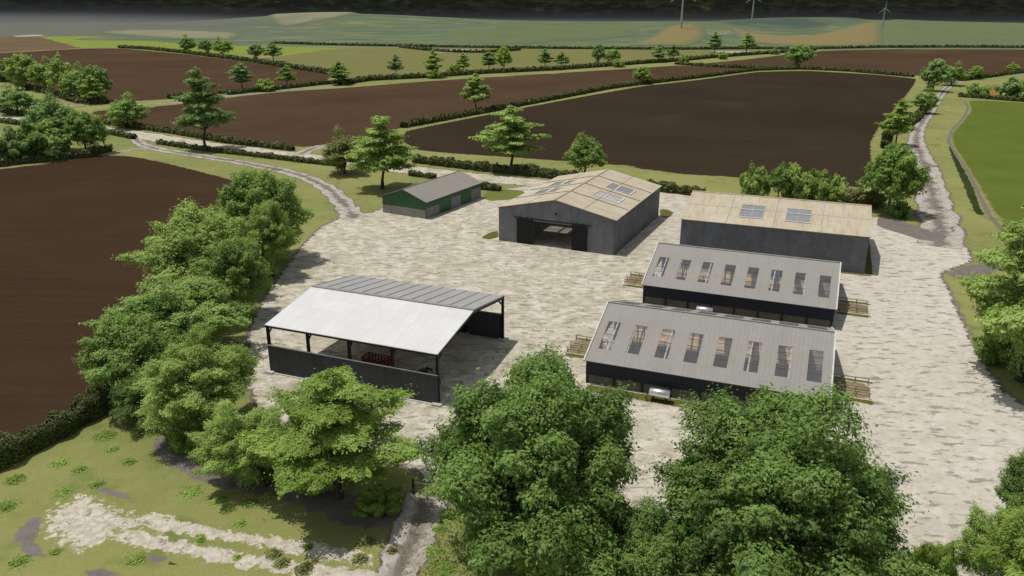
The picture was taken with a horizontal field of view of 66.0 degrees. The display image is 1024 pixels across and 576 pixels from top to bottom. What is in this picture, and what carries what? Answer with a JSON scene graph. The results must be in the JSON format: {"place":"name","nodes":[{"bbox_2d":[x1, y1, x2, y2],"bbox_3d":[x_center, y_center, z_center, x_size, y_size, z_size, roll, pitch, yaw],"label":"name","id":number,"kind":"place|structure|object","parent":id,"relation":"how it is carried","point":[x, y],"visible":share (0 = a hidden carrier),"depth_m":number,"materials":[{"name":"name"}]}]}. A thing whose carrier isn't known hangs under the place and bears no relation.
{"place":"outdoors","nodes":[
{"label":"outdoors","id":0,"kind":"place"},
{"bbox_2d":[0,37,81,52],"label":"field","id":1,"kind":"structure","parent":0,"point":[14,44],"depth_m":806.36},
{"bbox_2d":[0,155,232,434],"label":"field","id":2,"kind":"structure","parent":0,"point":[69,228],"depth_m":134.25,"materials":[{"name":"soil"}]},
{"bbox_2d":[0,48,331,101],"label":"field","id":3,"kind":"structure","parent":0,"point":[141,75],"depth_m":500.08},
{"bbox_2d":[98,30,240,39],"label":"field","id":4,"kind":"structure","parent":0,"point":[172,34],"depth_m":1028.74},
{"bbox_2d":[42,36,345,54],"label":"field","id":5,"kind":"structure","parent":0,"point":[237,50],"depth_m":791.79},
{"bbox_2d":[127,139,365,218],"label":"farm track","id":6,"kind":"structure","parent":0,"point":[342,203],"depth_m":191.37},
{"bbox_2d":[268,12,358,25],"bbox_3d":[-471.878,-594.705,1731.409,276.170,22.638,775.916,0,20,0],"label":"field","id":7,"kind":"structure","parent":0,"point":[287,19],"depth_m":1531.51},
{"bbox_2d":[374,486,456,575],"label":"farm track","id":8,"kind":"structure","parent":0,"point":[414,507],"depth_m":62.94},
{"bbox_2d":[90,65,743,147],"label":"field","id":9,"kind":"structure","parent":0,"point":[304,118],"depth_m":333.07,"materials":[{"name":"soil"}]},
{"bbox_2d":[460,73,492,108],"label":"tree","id":10,"kind":"object","parent":9,"relation":"on","point":[475,88],"visible":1,"depth_m":307.60,"materials":[{"name":"green plant"}]},
{"bbox_2d":[0,114,877,223],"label":"road","id":11,"kind":"structure","parent":0,"point":[147,136],"depth_m":204.63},
{"bbox_2d":[263,48,717,82],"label":"field","id":12,"kind":"structure","parent":0,"point":[357,62],"depth_m":614.02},
{"bbox_2d":[0,14,1023,575],"bbox_3d":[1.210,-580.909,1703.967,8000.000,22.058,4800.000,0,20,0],"label":"ground","id":13,"kind":"structure","parent":0,"point":[152,482],"depth_m":181.39,"materials":[{"name":"green plant"}]},
{"bbox_2d":[0,123,35,158],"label":"tree","id":14,"kind":"object","parent":13,"relation":"on","point":[15,148],"visible":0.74,"depth_m":207.96,"materials":[{"name":"green plant"}]},
{"bbox_2d":[0,83,38,114],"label":"tree","id":15,"kind":"object","parent":13,"relation":"on","point":[9,98],"visible":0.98,"depth_m":296.60,"materials":[{"name":"green plant"}]},
{"bbox_2d":[0,53,39,89],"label":"tree","id":16,"kind":"object","parent":13,"relation":"on","point":[16,65],"visible":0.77,"depth_m":380.19,"materials":[{"name":"green plant"}]},
{"bbox_2d":[8,512,55,560],"bbox_3d":[-38.176,19.913,62.438,2.866,0.054,7.770,-13,24,-32],"label":"mud patch","id":17,"kind":"object","parent":13,"relation":"on","point":[23,537],"visible":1,"depth_m":62.28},
{"bbox_2d":[25,56,57,87],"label":"tree","id":18,"kind":"object","parent":13,"relation":"on","point":[35,75],"visible":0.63,"depth_m":374.06,"materials":[{"name":"green plant"}]},
{"bbox_2d":[15,117,72,161],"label":"tree","id":19,"kind":"object","parent":13,"relation":"on","point":[52,140],"visible":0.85,"depth_m":210.93,"materials":[{"name":"green plant"}]},
{"bbox_2d":[13,91,75,138],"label":"tree","id":20,"kind":"object","parent":13,"relation":"on","point":[54,111],"visible":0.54,"depth_m":218.63,"materials":[{"name":"green plant"}]},
{"bbox_2d":[0,75,110,103],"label":"hedge","id":21,"kind":"object","parent":13,"relation":"on","point":[74,98],"visible":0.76,"depth_m":347.06,"materials":[{"name":"green plant"}]},
{"bbox_2d":[0,144,113,166],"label":"hedge","id":22,"kind":"object","parent":13,"relation":"on","point":[94,150],"visible":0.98,"depth_m":212.74,"materials":[{"name":"green plant"}]},
{"bbox_2d":[44,51,72,91],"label":"tree","id":23,"kind":"object","parent":13,"relation":"on","point":[56,68],"visible":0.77,"depth_m":354.04,"materials":[{"name":"green plant"}]},
{"bbox_2d":[57,61,84,97],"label":"tree","id":24,"kind":"object","parent":13,"relation":"on","point":[67,82],"visible":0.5,"depth_m":342.29,"materials":[{"name":"green plant"}]},
{"bbox_2d":[0,384,145,470],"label":"hedge","id":25,"kind":"object","parent":13,"relation":"on","point":[55,426],"visible":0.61,"depth_m":76.27,"materials":[{"name":"green plant"}]},
{"bbox_2d":[60,110,111,148],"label":"tree","id":26,"kind":"object","parent":13,"relation":"on","point":[82,127],"visible":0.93,"depth_m":218.27,"materials":[{"name":"green plant"}]},
{"bbox_2d":[76,74,105,103],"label":"tree","id":27,"kind":"object","parent":13,"relation":"on","point":[94,90],"visible":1,"depth_m":328.80,"materials":[{"name":"green plant"}]},
{"bbox_2d":[39,487,145,557],"bbox_3d":[-34.744,19.248,64.299,10.666,0.057,6.865,10,22,26],"label":"gravel patch","id":28,"kind":"object","parent":13,"relation":"on","point":[82,522],"visible":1,"depth_m":64.43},
{"bbox_2d":[72,64,114,97],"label":"tree","id":29,"kind":"object","parent":13,"relation":"on","point":[96,72],"visible":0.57,"depth_m":335.16,"materials":[{"name":"green plant"}]},
{"bbox_2d":[76,565,125,575],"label":"mud patch","id":30,"kind":"object","parent":13,"relation":"on","point":[102,570],"visible":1,"depth_m":58.85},
{"bbox_2d":[88,483,145,502],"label":"mud patch","id":31,"kind":"object","parent":13,"relation":"on","point":[114,492],"visible":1,"depth_m":68.21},
{"bbox_2d":[105,92,149,127],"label":"tree","id":32,"kind":"object","parent":13,"relation":"on","point":[127,110],"visible":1,"depth_m":263.45,"materials":[{"name":"green plant"}]},
{"bbox_2d":[71,307,186,394],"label":"tree","id":33,"kind":"object","parent":13,"relation":"on","point":[120,347],"visible":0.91,"depth_m":81.22,"materials":[{"name":"green plant"}]},
{"bbox_2d":[107,360,151,424],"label":"tree","id":34,"kind":"object","parent":13,"relation":"on","point":[122,392],"visible":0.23,"depth_m":77.78,"materials":[{"name":"green plant"}]},
{"bbox_2d":[120,550,186,564],"bbox_3d":[-27.524,20.643,60.486,6.009,0.044,1.342,9,22,23],"label":"mud patch","id":35,"kind":"object","parent":13,"relation":"on","point":[154,558],"visible":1,"depth_m":60.32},
{"bbox_2d":[78,271,268,348],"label":"tree","id":36,"kind":"object","parent":13,"relation":"on","point":[188,304],"visible":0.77,"depth_m":90.61,"materials":[{"name":"green plant"}]},
{"bbox_2d":[167,428,205,454],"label":"bush","id":37,"kind":"object","parent":13,"relation":"on","point":[180,442],"visible":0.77,"depth_m":74.22,"materials":[{"name":"green plant"}]},
{"bbox_2d":[111,196,273,282],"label":"tree","id":38,"kind":"object","parent":13,"relation":"on","point":[183,236],"visible":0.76,"depth_m":109.91,"materials":[{"name":"green plant"}]},
{"bbox_2d":[130,320,262,439],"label":"tree","id":39,"kind":"object","parent":13,"relation":"on","point":[199,379],"visible":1,"depth_m":73.61,"materials":[{"name":"green plant"}]},
{"bbox_2d":[99,118,294,150],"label":"hedge","id":40,"kind":"object","parent":13,"relation":"on","point":[229,139],"visible":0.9,"depth_m":244.44,"materials":[{"name":"green plant"}]},
{"bbox_2d":[170,66,236,145],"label":"tree","id":41,"kind":"object","parent":13,"relation":"on","point":[199,100],"visible":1,"depth_m":222.96,"materials":[{"name":"green plant"}]},
{"bbox_2d":[117,44,330,73],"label":"hedge","id":42,"kind":"object","parent":13,"relation":"on","point":[318,69],"visible":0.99,"depth_m":588.25,"materials":[{"name":"green plant"}]},
{"bbox_2d":[188,231,273,316],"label":"tree","id":43,"kind":"object","parent":13,"relation":"on","point":[239,263],"visible":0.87,"depth_m":102.30,"materials":[{"name":"green plant"}]},
{"bbox_2d":[184,398,291,490],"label":"tree","id":44,"kind":"object","parent":13,"relation":"on","point":[224,453],"visible":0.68,"depth_m":66.78,"materials":[{"name":"green plant"}]},
{"bbox_2d":[225,62,254,88],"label":"tree","id":45,"kind":"object","parent":13,"relation":"on","point":[241,72],"visible":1,"depth_m":384.84,"materials":[{"name":"green plant"}]},
{"bbox_2d":[110,529,377,575],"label":"wheel rut","id":46,"kind":"structure","parent":13,"relation":"on","point":[170,545],"depth_m":60.62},
{"bbox_2d":[0,429,489,575],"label":"weeds","id":47,"kind":"object","parent":13,"relation":"on","point":[189,493],"visible":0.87,"depth_m":66.25,"materials":[{"name":"green plant"}]},
{"bbox_2d":[155,139,346,166],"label":"hedge","id":48,"kind":"object","parent":13,"relation":"on","point":[267,155],"visible":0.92,"depth_m":219.75,"materials":[{"name":"green plant"}]},
{"bbox_2d":[137,505,378,569],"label":"wheel rut","id":49,"kind":"structure","parent":13,"relation":"on","point":[152,519],"depth_m":62.45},
{"bbox_2d":[201,165,317,263],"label":"tree","id":50,"kind":"object","parent":13,"relation":"on","point":[241,193],"visible":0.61,"depth_m":124.61,"materials":[{"name":"green plant"}]},
{"bbox_2d":[241,199,298,278],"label":"tree","id":51,"kind":"object","parent":13,"relation":"on","point":[268,221],"visible":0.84,"depth_m":118.57,"materials":[{"name":"green plant"}]},
{"bbox_2d":[143,433,399,534],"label":"mud path","id":52,"kind":"structure","parent":13,"relation":"on","point":[330,509],"depth_m":68.11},
{"bbox_2d":[162,433,396,575],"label":"weeds","id":53,"kind":"object","parent":13,"relation":"on","point":[307,566],"visible":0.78,"depth_m":60.05,"materials":[{"name":"green plant"}]},
{"bbox_2d":[217,78,344,94],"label":"hedge","id":54,"kind":"object","parent":13,"relation":"on","point":[276,87],"visible":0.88,"depth_m":389.09,"materials":[{"name":"green plant"}]},
{"bbox_2d":[232,365,433,507],"bbox_3d":[-14.779,12.274,65.916,16.068,12.245,16.620,-9,22,-24],"label":"tree","id":55,"kind":"object","parent":13,"relation":"on","point":[335,428],"visible":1,"depth_m":63.14,"materials":[{"name":"green plant"}]},
{"bbox_2d":[319,124,364,173],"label":"tree","id":56,"kind":"object","parent":13,"relation":"on","point":[336,149],"visible":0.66,"depth_m":192.69,"materials":[{"name":"green plant"}]},
{"bbox_2d":[355,483,405,517],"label":"bush","id":57,"kind":"object","parent":13,"relation":"on","point":[369,499],"visible":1,"depth_m":65.30,"materials":[{"name":"green plant"}]},
{"bbox_2d":[344,115,421,188],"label":"tree","id":58,"kind":"object","parent":13,"relation":"on","point":[379,156],"visible":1,"depth_m":175.54,"materials":[{"name":"green plant"}]},
{"bbox_2d":[398,45,521,52],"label":"hedge","id":59,"kind":"object","parent":13,"relation":"on","point":[455,50],"visible":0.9,"depth_m":696.19,"materials":[{"name":"green plant"}]},
{"bbox_2d":[398,509,573,575],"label":"grass","id":60,"kind":"structure","parent":13,"relation":"on","point":[445,550],"depth_m":60.95,"materials":[{"name":"green plant"}]},
{"bbox_2d":[468,105,551,166],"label":"tree","id":61,"kind":"object","parent":13,"relation":"on","point":[512,131],"visible":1,"depth_m":195.41,"materials":[{"name":"green plant"}]},
{"bbox_2d":[406,328,647,575],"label":"tree","id":62,"kind":"object","parent":13,"relation":"on","point":[525,453],"visible":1,"depth_m":51.45,"materials":[{"name":"green plant"}]},
{"bbox_2d":[411,153,705,195],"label":"hedge","id":63,"kind":"object","parent":13,"relation":"on","point":[536,171],"visible":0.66,"depth_m":196.01,"materials":[{"name":"green plant"}]},
{"bbox_2d":[336,47,816,85],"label":"hedge","id":64,"kind":"object","parent":13,"relation":"on","point":[369,77],"visible":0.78,"depth_m":496.40,"materials":[{"name":"green plant"}]},
{"bbox_2d":[562,132,607,172],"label":"tree","id":65,"kind":"object","parent":13,"relation":"on","point":[584,151],"visible":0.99,"depth_m":188.45,"materials":[{"name":"green plant"}]},
{"bbox_2d":[239,186,1023,575],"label":"yard","id":66,"kind":"structure","parent":13,"relation":"on","point":[945,412],"depth_m":100.34,"materials":[{"name":"concrete"}]},
{"bbox_2d":[264,275,508,407],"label":"open shed","id":67,"kind":"structure","parent":66,"relation":"on","point":[393,316],"depth_m":89.05,"materials":[{"name":"metal"}]},
{"bbox_2d":[380,170,482,218],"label":"green shed","id":68,"kind":"structure","parent":66,"relation":"on","point":[433,197],"depth_m":159.71,"materials":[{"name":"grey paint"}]},
{"bbox_2d":[481,189,524,200],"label":"grass strip","id":69,"kind":"object","parent":66,"relation":"on","point":[505,194],"depth_m":175.60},
{"bbox_2d":[585,385,702,408],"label":"grass strip","id":70,"kind":"object","parent":66,"relation":"on","point":[671,402],"depth_m":84.73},
{"bbox_2d":[833,379,868,398],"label":"pen floor","id":71,"kind":"structure","parent":66,"relation":"on","point":[851,383],"depth_m":87.22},
{"bbox_2d":[873,215,946,240],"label":"mud patch","id":72,"kind":"object","parent":66,"relation":"on","point":[903,227],"visible":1,"depth_m":148.99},
{"bbox_2d":[945,262,1000,279],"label":"mud patch","id":73,"kind":"object","parent":66,"relation":"on","point":[980,268],"visible":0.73,"depth_m":125.75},
{"bbox_2d":[578,491,713,575],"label":"tree","id":74,"kind":"object","parent":13,"relation":"on","point":[648,543],"visible":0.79,"depth_m":51.40,"materials":[{"name":"green plant"}]},
{"bbox_2d":[274,40,1023,49],"bbox_3d":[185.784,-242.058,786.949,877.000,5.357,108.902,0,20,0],"label":"hedge","id":75,"kind":"object","parent":13,"relation":"on","point":[680,47],"visible":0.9,"depth_m":766.69,"materials":[{"name":"green plant"}]},
{"bbox_2d":[399,66,914,127],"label":"hedge","id":76,"kind":"object","parent":13,"relation":"on","point":[445,117],"visible":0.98,"depth_m":389.58,"materials":[{"name":"green plant"}]},
{"bbox_2d":[739,160,770,195],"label":"tree","id":77,"kind":"object","parent":13,"relation":"on","point":[755,182],"visible":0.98,"depth_m":169.24,"materials":[{"name":"green plant"}]},
{"bbox_2d":[768,162,792,196],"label":"tree","id":78,"kind":"object","parent":13,"relation":"on","point":[780,178],"visible":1,"depth_m":168.45,"materials":[{"name":"green plant"}]},
{"bbox_2d":[638,369,955,575],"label":"tree","id":79,"kind":"object","parent":13,"relation":"on","point":[765,487],"visible":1,"depth_m":48.90,"materials":[{"name":"green plant"}]},
{"bbox_2d":[781,162,819,199],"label":"tree","id":80,"kind":"object","parent":13,"relation":"on","point":[795,190],"visible":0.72,"depth_m":168.77,"materials":[{"name":"green plant"}]},
{"bbox_2d":[802,168,832,200],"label":"tree","id":81,"kind":"object","parent":13,"relation":"on","point":[816,187],"visible":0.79,"depth_m":167.11,"materials":[{"name":"green plant"}]},
{"bbox_2d":[818,172,848,201],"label":"tree","id":82,"kind":"object","parent":13,"relation":"on","point":[839,183],"visible":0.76,"depth_m":166.61,"materials":[{"name":"green plant"}]},
{"bbox_2d":[833,187,870,204],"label":"bush","id":83,"kind":"object","parent":13,"relation":"on","point":[852,195],"visible":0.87,"depth_m":163.74,"materials":[{"name":"green plant"}]},
{"bbox_2d":[855,140,932,216],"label":"tree","id":84,"kind":"object","parent":13,"relation":"on","point":[894,171],"visible":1,"depth_m":155.19,"materials":[{"name":"green plant"}]},
{"bbox_2d":[874,98,915,144],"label":"tree","id":85,"kind":"object","parent":13,"relation":"on","point":[899,126],"visible":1,"depth_m":234.03,"materials":[{"name":"green plant"}]},
{"bbox_2d":[880,107,925,146],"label":"hedge","id":86,"kind":"object","parent":13,"relation":"on","point":[919,114],"visible":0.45,"depth_m":255.35,"materials":[{"name":"green plant"}]},
{"bbox_2d":[908,87,942,113],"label":"tree","id":87,"kind":"object","parent":13,"relation":"on","point":[928,100],"visible":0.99,"depth_m":304.86,"materials":[{"name":"green plant"}]},
{"bbox_2d":[905,538,961,575],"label":"bush","id":88,"kind":"object","parent":13,"relation":"on","point":[936,557],"visible":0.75,"depth_m":55.01,"materials":[{"name":"green plant"}]},
{"bbox_2d":[919,58,952,90],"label":"tree","id":89,"kind":"object","parent":13,"relation":"on","point":[935,71],"visible":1,"depth_m":382.50,"materials":[{"name":"green plant"}]},
{"bbox_2d":[904,73,1023,249],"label":"lane","id":90,"kind":"structure","parent":13,"relation":"on","point":[935,209],"depth_m":171.11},
{"bbox_2d":[947,146,984,215],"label":"ditch","id":91,"kind":"object","parent":13,"relation":"on","point":[971,195],"visible":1,"depth_m":184.41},
{"bbox_2d":[946,101,1005,232],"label":"lane edge","id":92,"kind":"object","parent":13,"relation":"on","point":[986,209],"visible":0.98,"depth_m":195.18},
{"bbox_2d":[948,499,1023,575],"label":"tree","id":93,"kind":"object","parent":13,"relation":"on","point":[1000,548],"visible":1,"depth_m":51.89,"materials":[{"name":"green plant"}]},
{"bbox_2d":[951,203,1023,382],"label":"tree","id":94,"kind":"object","parent":13,"relation":"on","point":[1003,319],"visible":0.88,"depth_m":83.75,"materials":[{"name":"green plant"}]},
{"bbox_2d":[957,92,1023,101],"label":"hedge","id":95,"kind":"object","parent":13,"relation":"on","point":[994,97],"visible":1,"depth_m":354.61,"materials":[{"name":"green plant"}]},
{"bbox_2d":[970,327,1019,366],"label":"bush","id":96,"kind":"object","parent":13,"relation":"on","point":[984,348],"visible":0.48,"depth_m":92.58,"materials":[{"name":"green plant"}]},
{"bbox_2d":[968,268,1023,384],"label":"tree","id":97,"kind":"object","parent":13,"relation":"on","point":[1018,347],"visible":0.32,"depth_m":86.51,"materials":[{"name":"green plant"}]},
{"bbox_2d":[990,446,1023,511],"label":"tree","id":98,"kind":"object","parent":13,"relation":"on","point":[1010,491],"visible":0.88,"depth_m":60.25,"materials":[{"name":"green plant"}]},
{"bbox_2d":[992,75,1023,97],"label":"bush","id":99,"kind":"object","parent":13,"relation":"on","point":[1013,85],"visible":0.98,"depth_m":358.73,"materials":[{"name":"green plant"}]},
{"bbox_2d":[0,0,1023,22],"bbox_3d":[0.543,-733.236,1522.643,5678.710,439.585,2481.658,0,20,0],"label":"hills","id":100,"kind":"structure","parent":0,"point":[1006,11],"depth_m":1922.49,"materials":[{"name":"plant"}]},
{"bbox_2d":[444,24,655,43],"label":"field","id":101,"kind":"structure","parent":0,"point":[514,35],"depth_m":1028.81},
{"bbox_2d":[498,168,660,254],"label":"barn","id":102,"kind":"structure","parent":0,"point":[600,225],"depth_m":139.01,"materials":[{"name":"metal"}]},
{"bbox_2d":[517,218,532,244],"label":"sliding door","id":103,"kind":"structure","parent":102,"relation":"in","point":[524,226],"depth_m":138.80,"materials":[{"name":"metal"}]},
{"bbox_2d":[571,225,587,251],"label":"sliding door","id":104,"kind":"structure","parent":102,"relation":"in","point":[579,233],"depth_m":134.80,"materials":[{"name":"metal"}]},
{"bbox_2d":[402,71,916,189],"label":"field","id":105,"kind":"structure","parent":0,"point":[731,126],"depth_m":277.16,"materials":[{"name":"soil"}]},
{"bbox_2d":[630,24,706,44],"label":"field","id":106,"kind":"structure","parent":0,"point":[687,34],"depth_m":974.96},
{"bbox_2d":[583,300,835,422],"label":"livestock barn","id":107,"kind":"structure","parent":0,"point":[675,351],"depth_m":87.08,"materials":[{"name":"grey paint"}]},
{"bbox_2d":[641,242,841,327],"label":"livestock barn","id":108,"kind":"structure","parent":0,"point":[798,290],"depth_m":109.75,"materials":[{"name":"grey paint"}]},
{"bbox_2d":[680,190,871,273],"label":"barn","id":109,"kind":"structure","parent":0,"point":[825,230],"depth_m":129.47,"materials":[{"name":"metal"}]},
{"bbox_2d":[702,17,867,31],"bbox_3d":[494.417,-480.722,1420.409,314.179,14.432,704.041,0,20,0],"label":"field","id":110,"kind":"structure","parent":0,"point":[797,24],"depth_m":1234.96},
{"bbox_2d":[725,20,883,45],"bbox_3d":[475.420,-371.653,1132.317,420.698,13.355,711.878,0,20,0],"label":"field","id":111,"kind":"structure","parent":0,"point":[867,33],"depth_m":948.27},
{"bbox_2d":[704,49,1023,75],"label":"field","id":112,"kind":"structure","parent":0,"point":[914,61],"depth_m":609.81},
{"bbox_2d":[784,43,817,66],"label":"tree","id":113,"kind":"object","parent":112,"relation":"on","point":[800,53],"visible":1,"depth_m":529.20,"materials":[{"name":"green plant"}]},
{"bbox_2d":[884,19,1023,45],"bbox_3d":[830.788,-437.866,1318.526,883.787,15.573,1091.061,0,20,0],"label":"field","id":114,"kind":"structure","parent":0,"point":[908,32],"depth_m":1063.87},
{"bbox_2d":[951,100,1023,230],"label":"field","id":115,"kind":"structure","parent":0,"point":[987,140],"depth_m":228.66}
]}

